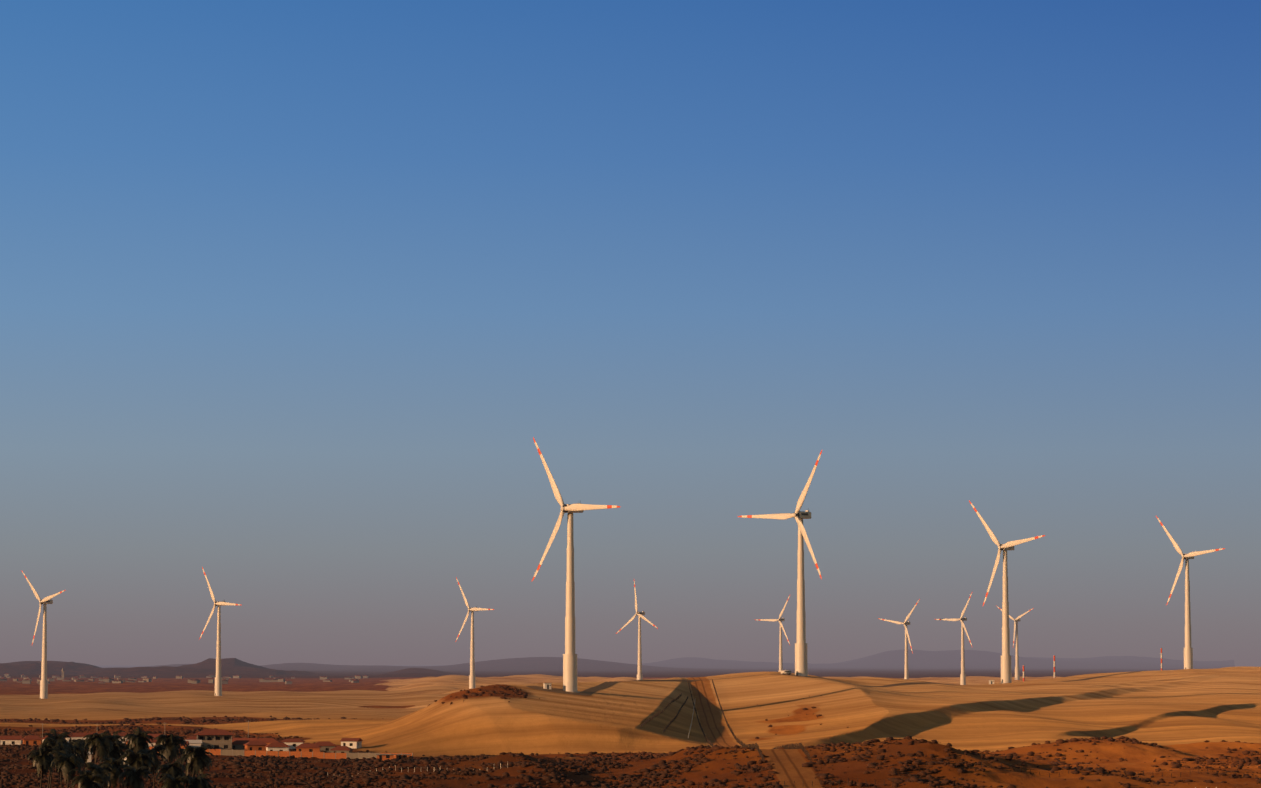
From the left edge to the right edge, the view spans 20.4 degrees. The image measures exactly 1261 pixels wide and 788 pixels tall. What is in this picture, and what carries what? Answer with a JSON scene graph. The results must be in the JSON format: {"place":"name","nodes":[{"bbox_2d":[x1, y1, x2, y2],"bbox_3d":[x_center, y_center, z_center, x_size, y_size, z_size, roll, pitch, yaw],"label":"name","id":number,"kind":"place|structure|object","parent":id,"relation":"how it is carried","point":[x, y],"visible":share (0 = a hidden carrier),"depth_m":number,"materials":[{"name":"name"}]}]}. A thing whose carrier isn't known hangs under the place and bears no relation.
{"place":"outdoors","nodes":[
{"label":"outdoors","id":0,"kind":"place"},
{"bbox_2d":[0,649,1260,787],"bbox_3d":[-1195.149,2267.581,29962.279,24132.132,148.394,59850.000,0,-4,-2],"label":"ground","id":1,"kind":"structure","parent":0,"point":[1178,708],"depth_m":1558.26,"materials":[{"name":"brown soil"}]},
{"bbox_2d":[0,736,22,744],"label":"house","id":2,"kind":"structure","parent":1,"relation":"on","point":[11,740],"depth_m":1399.02,"materials":[{"name":"white paint"}]},
{"bbox_2d":[22,735,42,745],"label":"house","id":3,"kind":"structure","parent":1,"relation":"on","point":[31,740],"depth_m":1350.34,"materials":[{"name":"paint"}]},
{"bbox_2d":[21,570,64,698],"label":"wind turbine","id":4,"kind":"object","parent":1,"relation":"on","point":[45,601],"visible":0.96,"depth_m":2845.70,"materials":[{"name":"white metal"}]},
{"bbox_2d":[27,745,63,787],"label":"palm","id":5,"kind":"object","parent":1,"relation":"on","point":[42,760],"visible":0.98,"depth_m":731.01,"materials":[{"name":"green plant"}]},
{"bbox_2d":[39,738,70,787],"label":"palm","id":6,"kind":"object","parent":1,"relation":"on","point":[60,743],"visible":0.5,"depth_m":748.66,"materials":[{"name":"green plant"}]},
{"bbox_2d":[41,729,72,787],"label":"palm","id":7,"kind":"object","parent":1,"relation":"on","point":[54,735],"visible":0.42,"depth_m":794.34,"materials":[{"name":"green plant"}]},
{"bbox_2d":[54,742,73,787],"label":"palm","id":8,"kind":"object","parent":1,"relation":"on","point":[71,746],"visible":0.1,"depth_m":777.78,"materials":[{"name":"green"}]},
{"bbox_2d":[48,750,85,787],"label":"palm","id":9,"kind":"object","parent":1,"relation":"on","point":[67,762],"visible":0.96,"depth_m":716.91,"materials":[{"name":"green plant"}]},
{"bbox_2d":[70,741,84,787],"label":"palm","id":10,"kind":"object","parent":1,"relation":"on","point":[78,748],"visible":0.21,"depth_m":787.70,"materials":[{"name":"green plant"}]},
{"bbox_2d":[66,733,92,742],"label":"house","id":11,"kind":"structure","parent":1,"relation":"on","point":[76,736],"depth_m":1360.52,"materials":[{"name":"white paint"}]},
{"bbox_2d":[69,739,92,767],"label":"palm","id":12,"kind":"object","parent":1,"relation":"on","point":[85,758],"visible":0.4,"depth_m":802.41,"materials":[{"name":"green plant"}]},
{"bbox_2d":[69,769,107,787],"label":"palm","id":13,"kind":"object","parent":1,"relation":"on","point":[87,779],"visible":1,"depth_m":687.82,"materials":[{"name":"green plant"}]},
{"bbox_2d":[80,762,112,787],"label":"palm","id":14,"kind":"object","parent":1,"relation":"on","point":[95,768],"visible":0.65,"depth_m":698.88,"materials":[{"name":"green plant"}]},
{"bbox_2d":[82,731,116,763],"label":"palm","id":15,"kind":"object","parent":1,"relation":"on","point":[101,742],"visible":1,"depth_m":729.76,"materials":[{"name":"green plant"}]},
{"bbox_2d":[98,758,128,787],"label":"palm","id":16,"kind":"object","parent":1,"relation":"on","point":[114,763],"visible":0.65,"depth_m":709.43,"materials":[{"name":"green plant"}]},
{"bbox_2d":[102,730,124,760],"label":"palm","id":17,"kind":"object","parent":1,"relation":"on","point":[117,736],"visible":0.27,"depth_m":779.92,"materials":[{"name":"green plant"}]},
{"bbox_2d":[104,741,129,763],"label":"palm","id":18,"kind":"object","parent":1,"relation":"on","point":[116,752],"visible":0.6,"depth_m":757.39,"materials":[{"name":"green plant"}]},
{"bbox_2d":[112,732,127,742],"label":"house","id":19,"kind":"structure","parent":1,"relation":"on","point":[122,734],"depth_m":1381.06,"materials":[{"name":"white"}]},
{"bbox_2d":[118,764,153,787],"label":"palm","id":20,"kind":"object","parent":1,"relation":"on","point":[133,778],"visible":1,"depth_m":703.22,"materials":[{"name":"green plant"}]},
{"bbox_2d":[120,750,154,778],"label":"palm","id":21,"kind":"object","parent":1,"relation":"on","point":[136,761],"visible":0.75,"depth_m":722.44,"materials":[{"name":"green plant"}]},
{"bbox_2d":[123,726,153,753],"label":"palm","id":22,"kind":"object","parent":1,"relation":"on","point":[138,739],"visible":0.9,"depth_m":766.98,"materials":[{"name":"green plant"}]},
{"bbox_2d":[147,739,156,746],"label":"house","id":23,"kind":"structure","parent":1,"relation":"on","point":[153,743],"depth_m":1299.31,"materials":[{"name":"white paint"}]},
{"bbox_2d":[137,745,167,787],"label":"palm","id":24,"kind":"object","parent":1,"relation":"on","point":[155,750],"visible":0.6,"depth_m":736.13,"materials":[{"name":"green plant"}]},
{"bbox_2d":[147,734,160,738],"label":"red roof","id":25,"kind":"structure","parent":1,"relation":"on","point":[155,735],"depth_m":1372.75,"materials":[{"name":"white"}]},
{"bbox_2d":[152,734,185,763],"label":"palm","id":26,"kind":"object","parent":1,"relation":"on","point":[170,745],"visible":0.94,"depth_m":760.38,"materials":[{"name":"green plant"}]},
{"bbox_2d":[155,735,187,762],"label":"palm","id":27,"kind":"object","parent":1,"relation":"on","point":[179,747],"visible":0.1,"depth_m":798.45,"materials":[{"name":"brown"}]},
{"bbox_2d":[156,757,189,782],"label":"palm","id":28,"kind":"object","parent":1,"relation":"on","point":[174,770],"visible":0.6,"depth_m":714.56,"materials":[{"name":"green plant"}]},
{"bbox_2d":[158,773,192,787],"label":"palm","id":29,"kind":"object","parent":1,"relation":"on","point":[172,782],"visible":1,"depth_m":688.85,"materials":[{"name":"green plant"}]},
{"bbox_2d":[0,668,367,683],"bbox_3d":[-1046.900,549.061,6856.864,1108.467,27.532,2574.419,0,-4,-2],"label":"town","id":30,"kind":"object","parent":1,"relation":"on","point":[225,679],"visible":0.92,"depth_m":6446.02,"materials":[{"name":"grey"}]},
{"bbox_2d":[187,736,196,739],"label":"house","id":31,"kind":"structure","parent":1,"relation":"on","point":[193,738],"depth_m":1354.27,"materials":[{"name":"tile"}]},
{"bbox_2d":[178,749,207,776],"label":"palm","id":32,"kind":"object","parent":1,"relation":"on","point":[184,755],"visible":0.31,"depth_m":787.53,"materials":[{"name":"brown"}]},
{"bbox_2d":[185,740,201,747],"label":"white house","id":33,"kind":"structure","parent":1,"relation":"on","point":[194,743],"depth_m":1290.69,"materials":[{"name":"white paint"}]},
{"bbox_2d":[182,773,212,787],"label":"palm","id":34,"kind":"object","parent":1,"relation":"on","point":[199,781],"visible":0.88,"depth_m":692.94,"materials":[{"name":"green plant"}]},
{"bbox_2d":[182,746,215,776],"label":"palm","id":35,"kind":"object","parent":1,"relation":"on","point":[198,757],"visible":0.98,"depth_m":735.01,"materials":[{"name":"green plant"}]},
{"bbox_2d":[195,729,233,749],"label":"house","id":36,"kind":"structure","parent":1,"relation":"on","point":[218,738],"depth_m":1311.77,"materials":[{"name":"paint"}]},
{"bbox_2d":[199,567,240,695],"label":"wind turbine","id":37,"kind":"object","parent":1,"relation":"on","point":[218,680],"visible":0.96,"depth_m":3034.47,"materials":[{"name":"white metal"}]},
{"bbox_2d":[232,740,249,749],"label":"house","id":38,"kind":"structure","parent":1,"relation":"on","point":[237,745],"depth_m":1316.65,"materials":[{"name":"paint"}]},
{"bbox_2d":[232,738,257,741],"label":"house","id":39,"kind":"structure","parent":1,"relation":"on","point":[249,739],"depth_m":1346.67,"materials":[{"name":"tile"}]},
{"bbox_2d":[243,741,267,750],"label":"house","id":40,"kind":"structure","parent":1,"relation":"on","point":[256,745],"depth_m":1301.48,"materials":[{"name":"paint"}]},
{"bbox_2d":[255,738,279,743],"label":"house","id":41,"kind":"structure","parent":1,"relation":"on","point":[267,740],"depth_m":1334.31,"materials":[{"name":"tile"}]},
{"bbox_2d":[265,742,289,750],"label":"house","id":42,"kind":"structure","parent":1,"relation":"on","point":[277,746],"depth_m":1283.96,"materials":[{"name":"white paint"}]},
{"bbox_2d":[149,747,412,758],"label":"front wall","id":43,"kind":"structure","parent":1,"relation":"on","point":[297,754],"depth_m":1273.90,"materials":[{"name":"brick"}]},
{"bbox_2d":[280,739,304,748],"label":"house","id":44,"kind":"structure","parent":1,"relation":"on","point":[292,743],"depth_m":1355.50,"materials":[{"name":"white paint"}]},
{"bbox_2d":[295,743,320,751],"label":"house","id":45,"kind":"structure","parent":1,"relation":"on","point":[307,747],"depth_m":1306.10,"materials":[{"name":"brick"}]},
{"bbox_2d":[315,741,336,752],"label":"house","id":46,"kind":"structure","parent":1,"relation":"on","point":[326,746],"depth_m":1329.34,"materials":[{"name":"tile"}]},
{"bbox_2d":[330,746,353,752],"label":"house","id":47,"kind":"structure","parent":1,"relation":"on","point":[341,749],"depth_m":1291.75,"materials":[{"name":"brick"}]},
{"bbox_2d":[340,738,362,748],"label":"house","id":48,"kind":"structure","parent":1,"relation":"on","point":[354,743],"depth_m":1363.97,"materials":[{"name":"white paint"}]},
{"bbox_2d":[375,754,394,760],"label":"brick shed","id":49,"kind":"structure","parent":1,"relation":"on","point":[383,757],"depth_m":1260.55,"materials":[{"name":"brick"}]},
{"bbox_2d":[395,754,410,759],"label":"brick shed","id":50,"kind":"structure","parent":1,"relation":"on","point":[401,756],"depth_m":1263.97,"materials":[{"name":"brick"}]},
{"bbox_2d":[327,762,507,775],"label":"fence","id":51,"kind":"object","parent":1,"relation":"on","point":[414,770],"visible":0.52,"depth_m":954.20,"materials":[{"name":"beige"}]},
{"bbox_2d":[455,578,493,688],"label":"wind turbine","id":52,"kind":"object","parent":1,"relation":"on","point":[472,675],"visible":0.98,"depth_m":3397.34,"materials":[{"name":"white metal"}]},
{"bbox_2d":[526,686,590,694],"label":"pad","id":53,"kind":"object","parent":1,"relation":"on","point":[557,690],"visible":0.79,"depth_m":1523.80,"materials":[{"name":"brown soil"}]},
{"bbox_2d":[543,683,551,689],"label":"shed","id":54,"kind":"structure","parent":53,"relation":"on","point":[546,685],"depth_m":1525.15,"materials":[{"name":"white"}]},
{"bbox_2d":[531,437,619,692],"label":"wind turbine","id":55,"kind":"object","parent":53,"relation":"on","point":[569,670],"visible":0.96,"depth_m":1531.96,"materials":[{"name":"white metal"}]},
{"bbox_2d":[0,686,1260,787],"bbox_3d":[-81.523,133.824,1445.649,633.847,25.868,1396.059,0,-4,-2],"label":"shrubs","id":56,"kind":"object","parent":1,"relation":"on","point":[266,761],"visible":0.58,"depth_m":952.93,"materials":[{"name":"brown plant"}]},
{"bbox_2d":[616,581,657,679],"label":"wind turbine","id":57,"kind":"object","parent":1,"relation":"on","point":[639,668],"visible":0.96,"depth_m":3675.36,"materials":[{"name":"white metal"}]},
{"bbox_2d":[641,693,681,726],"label":"dirt track","id":58,"kind":"structure","parent":1,"relation":"on","point":[658,713],"depth_m":1482.38,"materials":[{"name":"brown soil"}]},
{"bbox_2d":[663,696,687,731],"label":"dirt track","id":59,"kind":"structure","parent":1,"relation":"on","point":[671,721],"depth_m":1476.27,"materials":[{"name":"brown soil"}]},
{"bbox_2d":[688,702,694,737],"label":"dirt track","id":60,"kind":"structure","parent":1,"relation":"on","point":[691,722],"depth_m":1476.41,"materials":[{"name":"brown soil"}]},
{"bbox_2d":[687,679,764,760],"bbox_3d":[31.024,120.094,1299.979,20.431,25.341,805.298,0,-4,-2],"label":"road fence","id":61,"kind":"object","parent":1,"relation":"on","point":[752,745],"visible":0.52,"depth_m":1319.97,"materials":[{"name":"beige"}]},
{"bbox_2d":[712,679,810,758],"bbox_3d":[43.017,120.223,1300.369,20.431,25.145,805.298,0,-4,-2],"label":"road fence","id":62,"kind":"object","parent":1,"relation":"on","point":[795,746],"visible":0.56,"depth_m":1066.02,"materials":[{"name":"beige"}]},
{"bbox_2d":[756,595,789,671],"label":"wind turbine","id":63,"kind":"object","parent":1,"relation":"on","point":[780,619],"visible":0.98,"depth_m":4389.73,"materials":[{"name":"white metal"}]},
{"bbox_2d":[738,450,821,676],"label":"wind turbine","id":64,"kind":"object","parent":1,"relation":"on","point":[801,663],"visible":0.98,"depth_m":1739.99,"materials":[{"name":"white metal"}]},
{"bbox_2d":[741,775,929,787],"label":"dirt road","id":65,"kind":"structure","parent":1,"relation":"on","point":[920,777],"depth_m":833.07,"materials":[{"name":"brown soil"}]},
{"bbox_2d":[878,599,919,679],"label":"wind turbine","id":66,"kind":"object","parent":1,"relation":"on","point":[905,623],"visible":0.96,"depth_m":4053.53,"materials":[{"name":"white metal"}]},
{"bbox_2d":[935,593,971,684],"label":"wind turbine","id":67,"kind":"object","parent":1,"relation":"on","point":[962,674],"visible":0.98,"depth_m":4050.21,"materials":[{"name":"white metal"}]},
{"bbox_2d":[969,501,1044,683],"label":"wind turbine","id":68,"kind":"object","parent":1,"relation":"on","point":[1006,660],"visible":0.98,"depth_m":2059.00,"materials":[{"name":"white metal"}]},
{"bbox_2d":[997,606,1032,679],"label":"wind turbine","id":69,"kind":"object","parent":1,"relation":"on","point":[1016,621],"visible":0.9,"depth_m":4726.58,"materials":[{"name":"white metal"}]},
{"bbox_2d":[1038,671,1141,681],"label":"track","id":70,"kind":"structure","parent":1,"relation":"on","point":[1097,677],"depth_m":2226.61,"materials":[{"name":"brown soil"}]},
{"bbox_2d":[975,762,1258,777],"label":"dirt road","id":71,"kind":"structure","parent":1,"relation":"on","point":[1217,772],"depth_m":895.61,"materials":[{"name":"brown soil"}]},
{"bbox_2d":[1156,516,1224,668],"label":"wind turbine","id":72,"kind":"object","parent":1,"relation":"on","point":[1188,656],"visible":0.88,"depth_m":2449.41,"materials":[{"name":"white metal"}]},
{"bbox_2d":[0,0,1260,666],"label":"sky","id":73,"kind":"structure","parent":0,"point":[296,297],"materials":[{"name":"blue"}]},
{"bbox_2d":[582,679,697,693],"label":"track","id":74,"kind":"structure","parent":0,"point":[591,690],"depth_m":1604.90,"materials":[{"name":"brown soil"}]},
{"bbox_2d":[818,677,952,686],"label":"track","id":75,"kind":"structure","parent":0,"point":[900,684],"depth_m":1878.56,"materials":[{"name":"brown soil"}]},
{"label":"pad","id":76,"kind":"object","parent":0,"visible":0},
{"bbox_2d":[781,670,791,674],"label":"van","id":77,"kind":"object","parent":76,"relation":"on","point":[788,672],"visible":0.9,"depth_m":1732.23,"materials":[{"name":"white metal"}]}
]}

